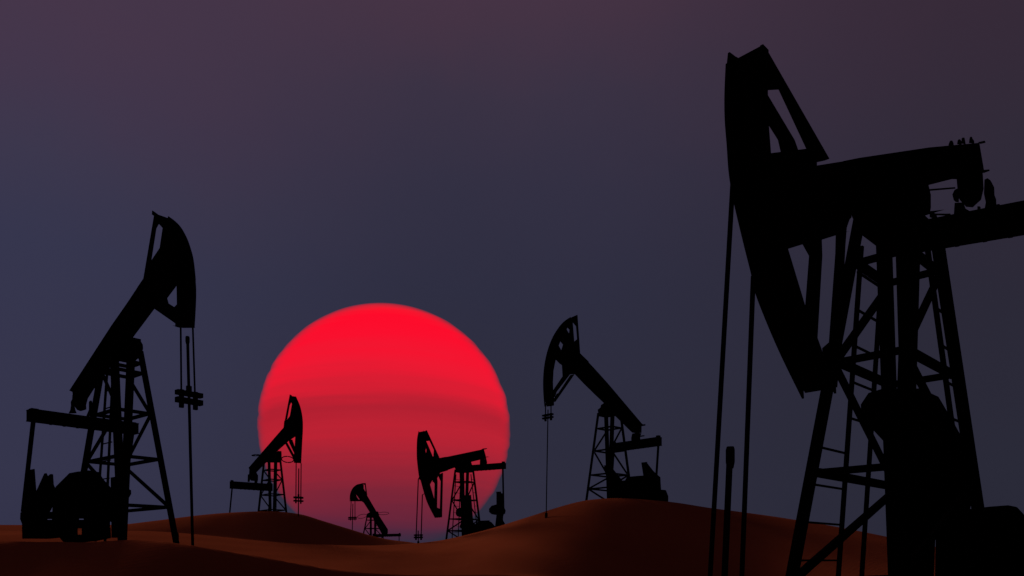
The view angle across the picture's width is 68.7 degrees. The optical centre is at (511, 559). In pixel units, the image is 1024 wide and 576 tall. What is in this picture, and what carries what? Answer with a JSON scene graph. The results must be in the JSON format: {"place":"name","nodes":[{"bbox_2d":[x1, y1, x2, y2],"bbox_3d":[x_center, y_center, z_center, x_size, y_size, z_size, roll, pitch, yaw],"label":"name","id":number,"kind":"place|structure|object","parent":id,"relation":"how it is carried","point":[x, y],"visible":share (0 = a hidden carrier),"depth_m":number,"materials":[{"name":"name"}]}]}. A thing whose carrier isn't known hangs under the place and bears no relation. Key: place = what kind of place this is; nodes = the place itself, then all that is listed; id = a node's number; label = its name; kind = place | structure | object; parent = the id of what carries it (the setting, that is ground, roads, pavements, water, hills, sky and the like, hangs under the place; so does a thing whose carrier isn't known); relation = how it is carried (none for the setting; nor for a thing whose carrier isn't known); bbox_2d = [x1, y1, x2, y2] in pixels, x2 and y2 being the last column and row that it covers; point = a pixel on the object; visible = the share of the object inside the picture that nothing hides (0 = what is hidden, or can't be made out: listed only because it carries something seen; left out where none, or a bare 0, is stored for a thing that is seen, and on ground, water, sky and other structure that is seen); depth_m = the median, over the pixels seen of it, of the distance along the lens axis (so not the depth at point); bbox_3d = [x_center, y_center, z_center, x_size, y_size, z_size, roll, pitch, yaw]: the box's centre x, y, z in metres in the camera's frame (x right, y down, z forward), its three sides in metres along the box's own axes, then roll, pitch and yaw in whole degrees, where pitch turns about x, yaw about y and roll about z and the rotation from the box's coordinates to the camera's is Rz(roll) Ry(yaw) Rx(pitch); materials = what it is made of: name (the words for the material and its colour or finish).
{"place":"outdoors","nodes":[
{"label":"outdoors","id":0,"kind":"place"},
{"bbox_2d":[260,306,507,533],"bbox_3d":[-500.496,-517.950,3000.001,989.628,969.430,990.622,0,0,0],"label":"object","id":1,"kind":"object","parent":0,"point":[373,390],"visible":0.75,"depth_m":2598.59,"materials":[{"name":"red"}]},
{"bbox_2d":[0,498,934,575],"bbox_3d":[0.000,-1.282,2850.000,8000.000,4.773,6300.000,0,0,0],"label":"desert ground","id":2,"kind":"structure","parent":0,"point":[617,537],"depth_m":32.67,"materials":[{"name":"brown sand"}]},
{"bbox_2d":[20,211,202,545],"bbox_3d":[-10.800,-4.192,20.330,7.908,9.212,3.144,0,0,39],"label":"pumpjack","id":3,"kind":"object","parent":2,"relation":"on","point":[95,501],"visible":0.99,"depth_m":20.10,"materials":[{"name":"black paint"}]},
{"bbox_2d":[229,395,303,515],"bbox_3d":[-19.166,-7.487,59.452,3.502,10.052,11.205,0,0,-40],"label":"pumpjack","id":4,"kind":"object","parent":2,"relation":"on","point":[289,431],"visible":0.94,"depth_m":58.34,"materials":[{"name":"black paint"}]},
{"bbox_2d":[348,483,400,540],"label":"pumpjack","id":5,"kind":"object","parent":2,"relation":"on","point":[358,490],"visible":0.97,"depth_m":109.18,"materials":[{"name":"black paint"}]},
{"bbox_2d":[414,430,505,542],"bbox_3d":[-3.707,-4.510,53.127,3.812,8.190,9.697,0,0,30],"label":"pumpjack","id":6,"kind":"object","parent":2,"relation":"on","point":[431,468],"visible":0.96,"depth_m":53.12,"materials":[{"name":"black paint"}]},
{"bbox_2d":[542,315,667,517],"bbox_3d":[5.588,-7.551,43.000,10.606,11.786,3.633,0,0,-43],"label":"pumpjack","id":7,"kind":"object","parent":2,"relation":"on","point":[569,358],"visible":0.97,"depth_m":42.59,"materials":[{"name":"black paint"}]},
{"bbox_2d":[708,44,1023,575],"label":"pumpjack","id":8,"kind":"object","parent":2,"relation":"on","point":[787,197],"visible":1,"depth_m":9.29,"materials":[{"name":"black paint"}]},
{"bbox_2d":[0,0,1023,546],"label":"sky","id":9,"kind":"structure","parent":0,"point":[502,173],"materials":[{"name":"purple"}]}
]}

